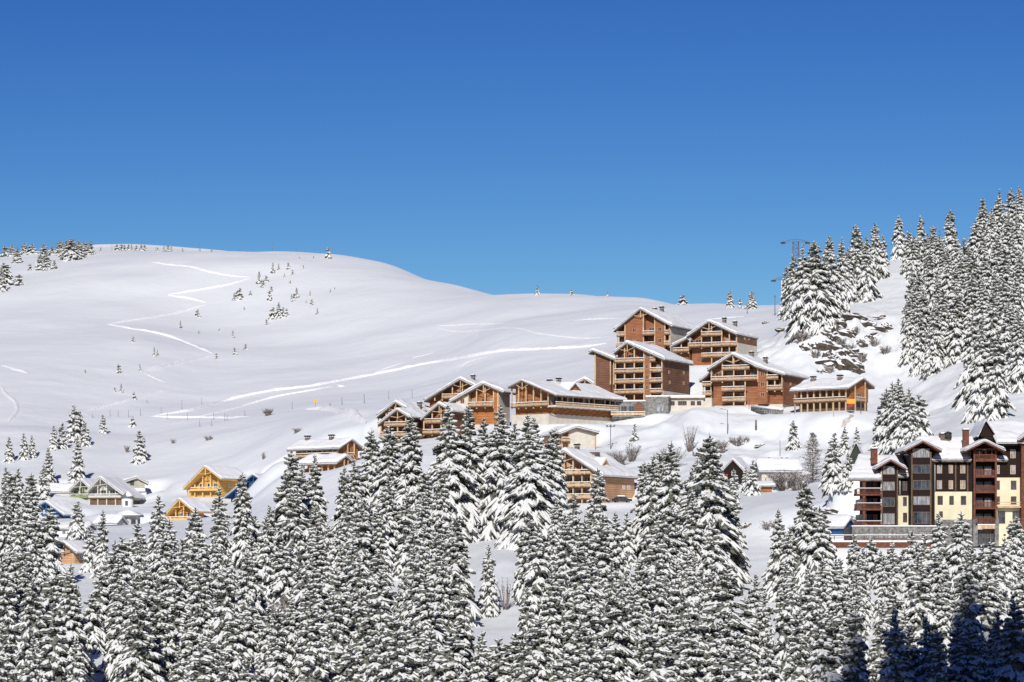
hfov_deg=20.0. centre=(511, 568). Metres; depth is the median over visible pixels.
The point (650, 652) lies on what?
spruce tree
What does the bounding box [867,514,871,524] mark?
window
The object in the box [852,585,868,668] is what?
spruce tree
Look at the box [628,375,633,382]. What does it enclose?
balcony door
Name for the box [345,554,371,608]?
spruce tree
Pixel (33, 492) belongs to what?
spruce tree
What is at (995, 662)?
spruce tree
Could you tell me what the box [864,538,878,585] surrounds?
spruce tree
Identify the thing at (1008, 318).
spruce tree
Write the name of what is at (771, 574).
spruce tree
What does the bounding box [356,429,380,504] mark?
spruce tree
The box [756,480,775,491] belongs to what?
salmon cottage
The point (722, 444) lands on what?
bare shrub
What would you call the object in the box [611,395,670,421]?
entrance pavilion
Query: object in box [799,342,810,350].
rock outcrop
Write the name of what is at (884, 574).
spruce tree
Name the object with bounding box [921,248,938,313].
spruce tree
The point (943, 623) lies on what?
spruce tree
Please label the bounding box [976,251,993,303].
spruce tree
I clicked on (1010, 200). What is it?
spruce tree
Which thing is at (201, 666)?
spruce tree
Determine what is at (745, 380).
apartment chalet
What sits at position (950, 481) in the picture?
window
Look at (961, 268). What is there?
spruce tree
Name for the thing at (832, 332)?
rock outcrop
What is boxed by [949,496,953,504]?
window
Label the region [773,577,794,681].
spruce tree
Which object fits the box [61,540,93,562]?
log cabin
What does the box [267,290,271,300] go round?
young spruce
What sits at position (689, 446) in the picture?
bare tree
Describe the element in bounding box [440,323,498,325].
ski track
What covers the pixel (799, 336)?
bare shrub
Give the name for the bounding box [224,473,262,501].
blue chalet
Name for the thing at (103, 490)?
grey chalet
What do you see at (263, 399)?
ski track
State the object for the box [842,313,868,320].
rock outcrop
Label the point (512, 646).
spruce tree
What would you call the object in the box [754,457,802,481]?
snowy bungalow
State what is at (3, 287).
young spruce
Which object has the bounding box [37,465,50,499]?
spruce tree
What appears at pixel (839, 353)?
rock outcrop
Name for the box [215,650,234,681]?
spruce tree
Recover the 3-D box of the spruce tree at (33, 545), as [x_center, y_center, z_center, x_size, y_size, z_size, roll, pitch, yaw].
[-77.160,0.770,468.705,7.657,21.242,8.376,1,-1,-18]
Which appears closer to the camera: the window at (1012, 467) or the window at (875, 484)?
the window at (1012, 467)
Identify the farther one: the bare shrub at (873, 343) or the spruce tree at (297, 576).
the bare shrub at (873, 343)
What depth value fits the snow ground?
971.38 m
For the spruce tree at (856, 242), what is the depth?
873.07 m
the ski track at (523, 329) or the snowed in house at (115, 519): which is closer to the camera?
the snowed in house at (115, 519)
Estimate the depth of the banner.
705.98 m
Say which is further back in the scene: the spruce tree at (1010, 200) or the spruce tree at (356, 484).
the spruce tree at (1010, 200)
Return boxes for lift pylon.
[771,277,783,305]
[780,239,809,317]
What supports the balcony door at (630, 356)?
in the apartment chalet at (644, 369)
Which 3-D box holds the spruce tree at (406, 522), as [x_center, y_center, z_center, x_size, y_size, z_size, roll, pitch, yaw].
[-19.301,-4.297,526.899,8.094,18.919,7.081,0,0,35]
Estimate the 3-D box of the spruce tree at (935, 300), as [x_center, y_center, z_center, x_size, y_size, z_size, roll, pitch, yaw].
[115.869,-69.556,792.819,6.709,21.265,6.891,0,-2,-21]
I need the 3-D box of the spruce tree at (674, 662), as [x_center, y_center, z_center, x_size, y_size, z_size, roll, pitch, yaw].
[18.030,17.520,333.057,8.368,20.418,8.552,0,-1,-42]
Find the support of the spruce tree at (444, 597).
on the snow ground
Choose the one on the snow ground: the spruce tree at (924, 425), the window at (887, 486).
the spruce tree at (924, 425)
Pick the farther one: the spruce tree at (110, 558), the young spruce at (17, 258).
the young spruce at (17, 258)
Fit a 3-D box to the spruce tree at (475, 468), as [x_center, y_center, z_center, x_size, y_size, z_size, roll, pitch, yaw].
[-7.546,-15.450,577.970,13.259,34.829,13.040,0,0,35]
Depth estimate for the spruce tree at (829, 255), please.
810.36 m
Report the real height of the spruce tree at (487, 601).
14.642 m
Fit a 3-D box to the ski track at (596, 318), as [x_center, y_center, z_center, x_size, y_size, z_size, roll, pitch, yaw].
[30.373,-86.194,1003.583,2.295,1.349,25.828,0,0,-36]
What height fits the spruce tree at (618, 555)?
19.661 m
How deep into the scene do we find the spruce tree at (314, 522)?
465.74 m
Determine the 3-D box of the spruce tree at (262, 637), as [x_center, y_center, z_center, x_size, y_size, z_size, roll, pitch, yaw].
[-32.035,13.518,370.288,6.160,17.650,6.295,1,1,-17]
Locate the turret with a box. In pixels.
[120,491,133,506]
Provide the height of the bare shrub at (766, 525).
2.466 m
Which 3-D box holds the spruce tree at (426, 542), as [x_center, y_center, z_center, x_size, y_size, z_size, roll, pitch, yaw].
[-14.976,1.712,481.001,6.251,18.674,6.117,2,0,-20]
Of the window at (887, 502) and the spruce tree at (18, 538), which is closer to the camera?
the window at (887, 502)
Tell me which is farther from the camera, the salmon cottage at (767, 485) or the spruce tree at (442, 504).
the salmon cottage at (767, 485)
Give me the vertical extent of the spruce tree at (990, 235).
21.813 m
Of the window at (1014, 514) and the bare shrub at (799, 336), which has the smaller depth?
the window at (1014, 514)
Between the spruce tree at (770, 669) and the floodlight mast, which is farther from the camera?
the floodlight mast
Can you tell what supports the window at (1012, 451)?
in the apartment block at (975, 476)
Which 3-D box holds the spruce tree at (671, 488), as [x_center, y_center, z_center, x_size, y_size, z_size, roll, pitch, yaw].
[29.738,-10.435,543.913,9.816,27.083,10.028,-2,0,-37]
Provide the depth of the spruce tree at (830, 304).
796.58 m
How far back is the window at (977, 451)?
492.46 m
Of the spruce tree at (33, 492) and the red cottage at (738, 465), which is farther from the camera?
the red cottage at (738, 465)
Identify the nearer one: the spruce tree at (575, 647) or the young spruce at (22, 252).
the spruce tree at (575, 647)
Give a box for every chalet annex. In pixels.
[671,336,692,365]
[698,371,713,406]
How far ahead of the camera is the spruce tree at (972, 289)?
764.60 m
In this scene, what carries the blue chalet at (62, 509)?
on the snow ground
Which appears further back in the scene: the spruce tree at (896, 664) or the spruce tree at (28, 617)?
the spruce tree at (28, 617)
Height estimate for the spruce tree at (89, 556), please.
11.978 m
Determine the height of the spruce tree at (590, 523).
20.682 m
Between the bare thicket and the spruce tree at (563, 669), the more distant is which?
the bare thicket
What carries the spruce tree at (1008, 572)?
on the snow ground
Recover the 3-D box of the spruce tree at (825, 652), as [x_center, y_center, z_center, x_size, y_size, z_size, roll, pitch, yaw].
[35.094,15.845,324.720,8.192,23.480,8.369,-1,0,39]
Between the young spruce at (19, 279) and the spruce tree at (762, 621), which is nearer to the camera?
the spruce tree at (762, 621)
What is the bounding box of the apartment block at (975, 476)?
[829,419,1023,547]
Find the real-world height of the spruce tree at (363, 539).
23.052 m
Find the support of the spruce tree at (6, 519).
on the snow ground
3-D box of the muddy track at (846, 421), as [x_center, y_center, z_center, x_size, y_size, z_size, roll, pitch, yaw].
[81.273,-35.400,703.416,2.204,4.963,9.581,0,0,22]
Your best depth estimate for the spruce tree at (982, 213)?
869.08 m
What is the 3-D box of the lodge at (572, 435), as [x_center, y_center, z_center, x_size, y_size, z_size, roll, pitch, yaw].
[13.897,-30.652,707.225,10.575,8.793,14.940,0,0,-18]
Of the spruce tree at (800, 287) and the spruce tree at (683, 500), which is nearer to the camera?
the spruce tree at (683, 500)
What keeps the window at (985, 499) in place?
in the apartment block at (975, 476)
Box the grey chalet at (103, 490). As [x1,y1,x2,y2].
[86,476,145,504]
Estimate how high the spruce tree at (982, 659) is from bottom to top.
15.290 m
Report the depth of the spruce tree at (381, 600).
383.35 m
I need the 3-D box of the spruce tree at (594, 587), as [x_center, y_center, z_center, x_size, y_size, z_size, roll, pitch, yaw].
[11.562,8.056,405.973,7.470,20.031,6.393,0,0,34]
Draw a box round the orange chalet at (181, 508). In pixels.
[165,497,212,519]
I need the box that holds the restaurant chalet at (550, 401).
[507,377,627,425]
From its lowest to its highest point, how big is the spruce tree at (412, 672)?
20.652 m
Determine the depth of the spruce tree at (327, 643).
337.44 m
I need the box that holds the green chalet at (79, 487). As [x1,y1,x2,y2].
[58,478,95,499]
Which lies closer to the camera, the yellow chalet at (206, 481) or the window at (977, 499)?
the window at (977, 499)
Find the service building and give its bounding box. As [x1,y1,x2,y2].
[669,395,704,410]
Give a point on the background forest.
(794, 443)
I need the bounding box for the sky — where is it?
[0,0,1023,304]
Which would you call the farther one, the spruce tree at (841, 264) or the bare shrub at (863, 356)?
the spruce tree at (841, 264)
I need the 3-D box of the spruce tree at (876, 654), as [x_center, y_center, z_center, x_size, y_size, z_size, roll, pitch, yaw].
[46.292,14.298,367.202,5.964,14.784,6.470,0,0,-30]
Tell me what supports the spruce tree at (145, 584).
on the snow ground
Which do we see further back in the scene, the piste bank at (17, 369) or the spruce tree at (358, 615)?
the piste bank at (17, 369)
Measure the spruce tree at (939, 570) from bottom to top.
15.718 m
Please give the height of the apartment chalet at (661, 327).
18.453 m
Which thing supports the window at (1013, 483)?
in the apartment block at (975, 476)
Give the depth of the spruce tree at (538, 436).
611.55 m
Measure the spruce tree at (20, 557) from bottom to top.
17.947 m
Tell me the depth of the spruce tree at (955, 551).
460.66 m
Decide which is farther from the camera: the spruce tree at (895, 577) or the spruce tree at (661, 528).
the spruce tree at (661, 528)
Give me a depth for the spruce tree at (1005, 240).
816.70 m
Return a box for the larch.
[797,432,824,482]
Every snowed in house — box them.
[47,482,73,493]
[56,521,96,536]
[92,514,128,525]
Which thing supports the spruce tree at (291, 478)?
on the snow ground
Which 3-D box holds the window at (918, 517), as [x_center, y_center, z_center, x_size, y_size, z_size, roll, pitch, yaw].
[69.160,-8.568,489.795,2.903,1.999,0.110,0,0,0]
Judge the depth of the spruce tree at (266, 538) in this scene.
487.96 m
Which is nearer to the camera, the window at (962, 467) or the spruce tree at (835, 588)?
the spruce tree at (835, 588)
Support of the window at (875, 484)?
in the apartment block at (975, 476)
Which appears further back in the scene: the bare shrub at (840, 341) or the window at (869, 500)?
the bare shrub at (840, 341)
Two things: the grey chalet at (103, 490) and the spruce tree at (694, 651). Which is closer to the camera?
the spruce tree at (694, 651)
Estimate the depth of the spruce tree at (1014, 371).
688.19 m
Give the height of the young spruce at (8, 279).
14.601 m
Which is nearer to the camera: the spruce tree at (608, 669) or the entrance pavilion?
the spruce tree at (608, 669)
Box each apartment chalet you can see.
[588,348,617,393]
[613,306,695,353]
[613,340,693,399]
[686,317,758,365]
[707,351,808,408]
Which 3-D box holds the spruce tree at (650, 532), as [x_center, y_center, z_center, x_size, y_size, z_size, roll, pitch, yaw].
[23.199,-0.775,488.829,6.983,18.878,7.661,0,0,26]
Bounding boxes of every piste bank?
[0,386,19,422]
[1,365,27,372]
[154,343,606,415]
[307,406,366,422]
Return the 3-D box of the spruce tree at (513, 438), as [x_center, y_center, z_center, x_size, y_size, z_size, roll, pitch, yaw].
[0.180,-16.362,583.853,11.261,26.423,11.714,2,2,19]
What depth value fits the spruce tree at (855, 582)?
424.84 m
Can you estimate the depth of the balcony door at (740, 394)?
736.30 m
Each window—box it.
[550,396,554,404]
[621,406,626,410]
[656,404,663,411]
[864,532,896,538]
[867,482,871,491]
[867,498,871,507]
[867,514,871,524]
[873,482,877,491]
[873,498,877,507]
[873,514,877,524]
[883,466,894,474]
[883,482,894,490]
[883,498,894,506]
[883,513,894,524]
[900,532,907,538]
[903,481,906,489]
[903,497,906,505]
[903,513,906,521]
[912,448,929,457]
[913,465,929,472]
[913,480,929,489]
[913,496,929,504]
[913,512,929,523]
[918,531,930,537]
[937,465,941,472]
[937,480,941,488]
[937,496,942,504]
[949,465,952,472]
[949,480,952,488]
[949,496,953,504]
[960,465,964,472]
[960,480,964,488]
[961,496,965,504]
[976,450,982,458]
[976,466,982,474]
[976,482,982,489]
[976,498,982,506]
[976,514,982,522]
[978,529,992,544]
[984,450,989,458]
[984,466,991,474]
[984,482,991,489]
[984,498,991,506]
[984,514,991,522]
[997,512,1004,523]
[1010,449,1015,457]
[1010,465,1015,473]
[1011,481,1015,489]
[1011,496,1015,503]
[1012,512,1019,520]
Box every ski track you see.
[82,388,174,411]
[108,304,204,323]
[108,324,212,353]
[144,354,211,371]
[153,262,245,276]
[155,416,248,418]
[170,295,206,302]
[172,278,248,293]
[200,386,330,415]
[437,327,607,338]
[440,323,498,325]
[469,326,478,340]
[575,318,613,320]
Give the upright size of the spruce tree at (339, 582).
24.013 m
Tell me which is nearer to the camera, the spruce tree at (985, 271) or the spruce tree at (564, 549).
the spruce tree at (564, 549)
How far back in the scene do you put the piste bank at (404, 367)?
981.83 m
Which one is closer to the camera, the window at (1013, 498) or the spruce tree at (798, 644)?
the spruce tree at (798, 644)
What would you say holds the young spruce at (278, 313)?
on the snow ground
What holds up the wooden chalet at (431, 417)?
on the snow ground
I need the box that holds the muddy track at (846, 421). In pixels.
[838,413,853,431]
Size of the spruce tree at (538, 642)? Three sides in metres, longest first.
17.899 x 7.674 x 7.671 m
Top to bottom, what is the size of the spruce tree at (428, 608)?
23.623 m
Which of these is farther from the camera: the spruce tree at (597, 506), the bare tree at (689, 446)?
the bare tree at (689, 446)
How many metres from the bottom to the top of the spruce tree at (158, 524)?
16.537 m
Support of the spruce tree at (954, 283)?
on the snow ground
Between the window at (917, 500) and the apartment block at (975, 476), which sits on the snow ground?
the apartment block at (975, 476)
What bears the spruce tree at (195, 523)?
on the snow ground
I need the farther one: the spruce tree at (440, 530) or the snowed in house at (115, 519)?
the snowed in house at (115, 519)
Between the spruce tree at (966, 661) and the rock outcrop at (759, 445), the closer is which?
the spruce tree at (966, 661)
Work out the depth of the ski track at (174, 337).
1141.11 m
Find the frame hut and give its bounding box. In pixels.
[849,441,863,463]
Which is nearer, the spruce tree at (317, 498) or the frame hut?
the frame hut
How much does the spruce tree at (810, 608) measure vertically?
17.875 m
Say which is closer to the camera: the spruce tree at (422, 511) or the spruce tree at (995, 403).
the spruce tree at (422, 511)
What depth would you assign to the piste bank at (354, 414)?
787.22 m
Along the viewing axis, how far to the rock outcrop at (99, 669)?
404.26 m
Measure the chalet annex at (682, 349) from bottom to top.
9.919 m
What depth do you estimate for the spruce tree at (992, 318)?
731.29 m
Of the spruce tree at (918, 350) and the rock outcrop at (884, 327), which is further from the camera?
the rock outcrop at (884, 327)
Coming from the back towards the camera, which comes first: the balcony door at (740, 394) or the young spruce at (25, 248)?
the young spruce at (25, 248)
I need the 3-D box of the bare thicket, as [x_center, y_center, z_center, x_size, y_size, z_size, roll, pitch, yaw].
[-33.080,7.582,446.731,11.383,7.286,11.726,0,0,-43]
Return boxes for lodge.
[286,434,362,459]
[298,453,352,472]
[539,424,599,447]
[789,374,874,411]
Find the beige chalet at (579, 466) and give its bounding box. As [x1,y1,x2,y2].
[560,443,639,502]
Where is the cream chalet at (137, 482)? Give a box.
[123,475,148,494]
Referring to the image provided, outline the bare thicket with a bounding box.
[266,596,289,624]
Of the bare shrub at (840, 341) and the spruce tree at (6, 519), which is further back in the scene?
the bare shrub at (840, 341)
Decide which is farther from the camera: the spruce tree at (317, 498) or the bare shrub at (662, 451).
the bare shrub at (662, 451)
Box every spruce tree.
[0,470,21,532]
[0,490,14,577]
[0,557,23,677]
[0,622,17,675]
[0,650,20,681]
[7,507,26,557]
[11,544,36,608]
[13,559,48,634]
[14,486,31,541]
[14,576,48,681]
[18,629,47,681]
[20,472,43,532]
[25,509,50,601]
[35,601,68,681]
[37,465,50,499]
[38,447,56,483]
[40,505,66,576]
[40,566,65,626]
[56,562,90,681]
[65,406,82,443]
[65,501,87,539]
[65,636,85,681]
[67,435,85,482]
[79,527,96,572]
[83,593,108,653]
[89,511,108,578]
[91,568,109,633]
[101,584,131,681]
[102,540,133,627]
[103,555,126,639]
[112,572,157,681]
[115,600,165,681]
[125,523,148,575]
[130,431,149,464]
[130,536,149,590]
[133,562,153,612]
[145,495,167,569]
[146,580,182,681]
[149,531,178,590]
[157,550,187,632]
[166,585,189,649]
[169,645,189,681]
[172,610,199,680]
[175,539,189,597]
[183,505,208,568]
[184,635,217,681]
[185,534,202,572]
[185,554,217,637]
[186,572,215,653]
[192,633,221,681]
[206,487,237,569]
[206,569,219,607]
[208,509,235,578]
[209,536,222,588]
[210,569,242,648]
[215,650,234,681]
[223,602,251,681]
[228,474,259,569]
[235,548,265,633]
[237,534,267,605]
[239,598,261,681]
[251,606,274,681]
[256,514,275,605]
[263,537,295,627]
[264,605,296,681]
[271,489,309,570]
[273,451,312,547]
[281,598,300,681]
[288,577,322,681]
[289,563,304,604]
[292,528,334,628]
[294,605,335,681]
[298,555,326,623]
[301,505,332,585]
[304,453,329,535]
[320,592,348,659]
[321,567,355,644]
[324,636,338,681]
[329,525,347,579]
[330,467,357,546]
[334,501,353,558]
[336,640,363,681]
[337,455,370,532]
[342,536,361,594]
[343,500,376,594]
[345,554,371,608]
[346,591,366,654]
[347,586,358,630]
[352,601,383,681]
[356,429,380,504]
[364,551,393,612]
[365,423,401,527]
[365,569,396,637]
[366,624,390,681]
[369,502,396,611]
[371,470,401,579]
[377,612,413,681]
[390,416,423,533]
[390,493,417,580]
[390,523,427,621]
[394,573,408,637]
[399,622,424,681]
[400,545,423,635]
[402,498,435,572]
[408,565,450,666]
[411,627,426,681]
[412,472,434,532]
[418,523,432,582]
[418,623,443,681]
[427,404,485,543]
[429,466,453,545]
[429,517,452,574]
[434,553,456,644]
[438,633,470,681]
[444,516,482,627]
[448,576,474,676]
[452,622,471,677]
[456,404,489,542]
[467,635,490,681]
[471,631,488,677]
[472,405,516,540]
[476,545,499,617]
[477,418,490,460]
[484,638,512,681]
[494,414,557,549]
[503,633,528,681]
[508,423,519,472]
[511,516,535,606]
[511,638,534,681]
[516,524,551,626]
[518,586,535,653]
[524,616,554,681]
[530,418,543,471]
[539,566,563,676]
[540,436,569,520]
[546,529,559,573]
[547,429,571,520]
[547,499,563,546]
[549,641,578,681]
[554,514,575,603]
[558,590,580,657]
[561,544,601,621]
[563,518,603,612]
[567,493,582,549]
[567,620,595,680]
[575,598,605,649]
[575,629,603,681]
[579,509,597,549]
[583,467,613,527]
[586,555,608,641]
[591,522,623,612]
[594,635,618,681]
[596,584,641,681]
[601,561,621,629]
[608,512,633,587]
[621,512,638,566]
[623,583,646,675]
[630,463,647,555]
[630,556,658,633]
[632,615,677,681]
[633,455,662,559]
[641,510,658,569]
[644,534,669,587]
[648,509,675,588]
[648,565,671,633]
[654,441,687,520]
[655,451,665,507]
[658,606,680,665]
[660,632,689,681]
[663,502,700,591]
[667,560,685,618]
[671,591,691,657]
[676,467,699,539]
[679,433,750,587]
[680,618,705,681]
[683,492,706,581]
[683,555,705,624]
[683,599,711,677]
[697,518,733,602]
[701,559,719,637]
[701,563,758,681]
[703,620,728,680]
[705,647,730,681]
[722,609,737,677]
[722,631,753,681]
[723,482,752,585]
[729,469,739,504]
[740,598,762,672]
[743,460,761,495]
[746,574,765,629]
[752,591,775,667]
[758,630,783,681]
[761,510,785,601]
[772,525,799,604]
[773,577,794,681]
[781,254,797,320]
[783,607,810,681]
[783,610,810,681]
[784,244,814,343]
[786,571,800,616]
[790,480,819,601]
[796,241,841,339]
[799,571,820,677]
[805,607,843,681]
[806,506,837,592]
[808,609,846,679]
[812,256,839,329]
[814,561,828,610]
[818,433,842,498]
[821,236,844,314]
[825,558,845,615]
[832,588,849,664]
[835,237,850,312]
[840,599,865,665]
[840,610,869,681]
[844,535,862,586]
[848,554,871,635]
[849,224,863,287]
[849,567,870,646]
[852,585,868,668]
[856,238,883,302]
[860,548,874,622]
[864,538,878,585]
[866,623,887,681]
[868,223,889,280]
[870,387,889,450]
[872,554,893,631]
[872,599,891,650]
[878,382,894,454]
[878,608,914,681]
[880,233,891,278]
[883,379,905,454]
[885,551,903,610]
[890,215,904,260]
[897,270,914,343]
[897,299,916,366]
[898,387,920,454]
[898,530,921,593]
[900,231,912,276]
[901,565,937,649]
[903,625,920,681]
[905,236,921,281]
[905,547,932,604]
[905,554,920,617]
[908,313,926,377]
[914,289,932,347]
[914,395,933,435]
[914,616,934,681]
[915,216,925,277]
[919,304,946,379]
[919,532,930,564]
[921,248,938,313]
[924,628,952,681]
[926,513,949,584]
[929,548,955,608]
[931,276,940,313]
[934,583,951,665]
[936,288,951,359]
[940,248,953,299]
[942,210,960,257]
[943,287,966,368]
[945,511,978,597]
[946,265,965,323]
[947,615,967,681]
[949,555,988,681]
[951,307,978,411]
[953,624,985,681]
[954,255,967,317]
[960,271,978,351]
[960,316,991,423]
[962,252,980,308]
[965,219,982,267]
[969,198,988,247]
[972,572,1002,655]
[974,279,988,332]
[974,328,1015,420]
[975,234,992,279]
[975,630,991,677]
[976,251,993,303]
[980,540,1009,616]
[982,289,1000,351]
[983,208,1000,269]
[984,640,1002,681]
[987,610,1004,659]
[990,599,1023,681]
[992,572,1006,628]
[993,189,1006,240]
[993,247,1013,298]
[993,299,1015,368]
[996,276,1009,334]
[1000,188,1015,242]
[1000,537,1016,596]
[1001,213,1012,255]
[1001,517,1023,581]
[1003,308,1023,393]
[1003,563,1023,625]
[1008,212,1023,265]
[1009,249,1023,327]
[1010,277,1023,329]
[1012,186,1023,244]
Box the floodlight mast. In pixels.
[606,424,614,448]
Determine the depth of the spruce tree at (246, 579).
408.40 m
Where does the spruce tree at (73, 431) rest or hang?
on the snow ground
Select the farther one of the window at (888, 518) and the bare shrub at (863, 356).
the bare shrub at (863, 356)
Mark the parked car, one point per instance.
(617, 498)
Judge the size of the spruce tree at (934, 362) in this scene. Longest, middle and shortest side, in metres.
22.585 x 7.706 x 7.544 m
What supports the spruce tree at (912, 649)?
on the snow ground
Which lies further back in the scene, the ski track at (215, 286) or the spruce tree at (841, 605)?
the ski track at (215, 286)
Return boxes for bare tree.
[625,443,641,461]
[682,424,698,451]
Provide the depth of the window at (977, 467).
492.46 m
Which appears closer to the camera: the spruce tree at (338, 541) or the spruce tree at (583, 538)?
the spruce tree at (583, 538)
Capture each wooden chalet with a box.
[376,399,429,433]
[377,407,426,445]
[420,401,472,438]
[423,374,481,407]
[448,381,515,429]
[574,376,593,383]
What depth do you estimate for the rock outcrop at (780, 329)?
818.41 m
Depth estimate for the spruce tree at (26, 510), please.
543.25 m
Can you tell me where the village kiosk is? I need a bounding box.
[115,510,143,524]
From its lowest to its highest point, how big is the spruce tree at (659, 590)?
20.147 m
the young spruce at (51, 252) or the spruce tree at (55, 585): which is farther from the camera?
the young spruce at (51, 252)
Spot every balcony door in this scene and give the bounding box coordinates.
[628,354,633,361]
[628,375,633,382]
[655,374,660,381]
[739,393,744,400]
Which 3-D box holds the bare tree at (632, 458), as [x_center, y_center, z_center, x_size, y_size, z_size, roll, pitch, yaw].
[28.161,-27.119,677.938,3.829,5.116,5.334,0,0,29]
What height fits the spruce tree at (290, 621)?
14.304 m
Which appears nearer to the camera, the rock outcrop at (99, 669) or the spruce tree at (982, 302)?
the rock outcrop at (99, 669)
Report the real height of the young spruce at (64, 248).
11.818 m
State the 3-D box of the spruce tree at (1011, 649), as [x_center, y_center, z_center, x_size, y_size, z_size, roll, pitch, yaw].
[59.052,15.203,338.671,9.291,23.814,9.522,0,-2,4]
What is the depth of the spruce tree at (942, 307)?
766.30 m
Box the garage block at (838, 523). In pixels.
[816,514,854,533]
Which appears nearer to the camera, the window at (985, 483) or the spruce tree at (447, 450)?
the window at (985, 483)
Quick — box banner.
[847,399,854,406]
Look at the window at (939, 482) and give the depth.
492.22 m
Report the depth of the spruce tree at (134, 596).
357.96 m
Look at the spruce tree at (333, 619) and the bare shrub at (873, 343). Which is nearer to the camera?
the spruce tree at (333, 619)
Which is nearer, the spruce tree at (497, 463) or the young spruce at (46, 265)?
the spruce tree at (497, 463)
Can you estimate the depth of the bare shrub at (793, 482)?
619.78 m
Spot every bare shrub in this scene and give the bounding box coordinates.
[261,408,273,415]
[604,450,630,463]
[654,447,687,460]
[716,439,728,452]
[729,435,744,445]
[760,520,774,530]
[764,468,805,490]
[783,473,809,490]
[792,329,810,341]
[808,349,820,357]
[823,364,833,372]
[836,337,846,344]
[845,343,856,348]
[850,326,859,334]
[855,353,867,362]
[868,338,881,346]
[880,345,890,354]
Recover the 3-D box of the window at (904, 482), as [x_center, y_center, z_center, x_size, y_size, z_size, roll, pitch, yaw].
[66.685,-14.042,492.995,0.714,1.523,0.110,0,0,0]
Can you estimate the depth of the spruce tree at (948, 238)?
871.59 m
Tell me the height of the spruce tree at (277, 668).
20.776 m
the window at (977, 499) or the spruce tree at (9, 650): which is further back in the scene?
the window at (977, 499)
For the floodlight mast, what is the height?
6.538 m
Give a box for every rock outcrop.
[92,664,102,672]
[741,523,751,528]
[754,443,765,447]
[775,327,785,332]
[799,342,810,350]
[811,339,833,351]
[815,350,838,366]
[816,369,827,372]
[817,507,838,514]
[820,326,839,341]
[831,343,847,350]
[832,351,846,357]
[833,356,864,374]
[836,316,846,328]
[836,328,855,337]
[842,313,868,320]
[844,348,862,357]
[855,339,867,347]
[859,320,876,326]
[864,332,878,339]
[870,322,893,332]
[872,314,885,319]
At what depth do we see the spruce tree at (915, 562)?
427.39 m
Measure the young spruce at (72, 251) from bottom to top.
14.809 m
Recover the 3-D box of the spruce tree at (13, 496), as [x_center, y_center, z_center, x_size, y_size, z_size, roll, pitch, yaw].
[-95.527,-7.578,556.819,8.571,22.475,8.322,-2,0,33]
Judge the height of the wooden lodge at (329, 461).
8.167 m
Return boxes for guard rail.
[751,405,782,413]
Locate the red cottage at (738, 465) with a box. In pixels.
[722,457,750,484]
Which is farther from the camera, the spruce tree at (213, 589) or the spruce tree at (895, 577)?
the spruce tree at (895, 577)
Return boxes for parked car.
[612,495,631,501]
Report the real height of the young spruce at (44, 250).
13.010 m
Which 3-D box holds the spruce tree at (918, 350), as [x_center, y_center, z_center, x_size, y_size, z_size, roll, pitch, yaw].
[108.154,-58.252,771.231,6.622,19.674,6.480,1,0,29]
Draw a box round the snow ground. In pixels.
[0,244,1023,681]
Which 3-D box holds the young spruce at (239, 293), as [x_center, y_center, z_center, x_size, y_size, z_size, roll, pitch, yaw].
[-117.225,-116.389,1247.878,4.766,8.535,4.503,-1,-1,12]
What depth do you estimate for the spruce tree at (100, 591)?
436.00 m
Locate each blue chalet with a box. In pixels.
[38,500,84,518]
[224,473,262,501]
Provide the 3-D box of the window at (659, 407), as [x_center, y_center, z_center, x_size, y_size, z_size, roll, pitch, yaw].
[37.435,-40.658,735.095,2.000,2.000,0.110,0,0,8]
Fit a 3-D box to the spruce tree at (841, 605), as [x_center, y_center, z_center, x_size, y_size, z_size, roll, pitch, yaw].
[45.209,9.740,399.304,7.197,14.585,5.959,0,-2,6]
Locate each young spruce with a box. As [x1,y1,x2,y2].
[0,246,9,256]
[0,267,6,291]
[1,263,15,285]
[6,250,13,256]
[11,247,21,262]
[13,274,25,285]
[20,246,25,254]
[23,242,27,253]
[26,244,38,254]
[35,244,49,262]
[35,253,43,270]
[41,252,50,270]
[48,247,55,255]
[51,260,57,268]
[54,241,61,255]
[57,242,63,256]
[60,239,82,260]
[60,241,68,257]
[77,241,85,257]
[83,242,88,253]
[86,241,94,254]
[128,416,135,426]
[195,309,200,317]
[236,288,243,299]
[256,271,261,283]
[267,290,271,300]
[267,307,275,319]
[274,302,280,319]
[280,307,285,317]
[325,248,331,258]
[629,424,638,441]
[676,295,687,304]
[725,289,734,307]
[737,298,742,307]
[745,291,756,308]
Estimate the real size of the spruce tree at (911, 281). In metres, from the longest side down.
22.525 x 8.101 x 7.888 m
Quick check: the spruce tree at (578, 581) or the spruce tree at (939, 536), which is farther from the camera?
the spruce tree at (939, 536)
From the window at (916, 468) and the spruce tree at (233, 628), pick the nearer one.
the spruce tree at (233, 628)
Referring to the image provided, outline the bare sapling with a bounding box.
[496,577,510,609]
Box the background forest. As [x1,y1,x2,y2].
[0,225,1023,681]
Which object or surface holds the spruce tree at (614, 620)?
on the snow ground
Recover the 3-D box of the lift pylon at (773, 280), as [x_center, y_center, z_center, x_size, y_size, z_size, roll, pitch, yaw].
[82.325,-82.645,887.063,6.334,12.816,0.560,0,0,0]
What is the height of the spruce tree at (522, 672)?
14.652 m
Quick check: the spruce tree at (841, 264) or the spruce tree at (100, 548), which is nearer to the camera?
the spruce tree at (100, 548)
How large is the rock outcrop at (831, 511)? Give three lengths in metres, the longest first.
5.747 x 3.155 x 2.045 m
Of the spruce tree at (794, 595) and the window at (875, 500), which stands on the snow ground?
the spruce tree at (794, 595)
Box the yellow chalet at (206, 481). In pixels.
[182,465,247,496]
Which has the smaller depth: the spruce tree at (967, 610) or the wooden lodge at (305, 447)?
the spruce tree at (967, 610)

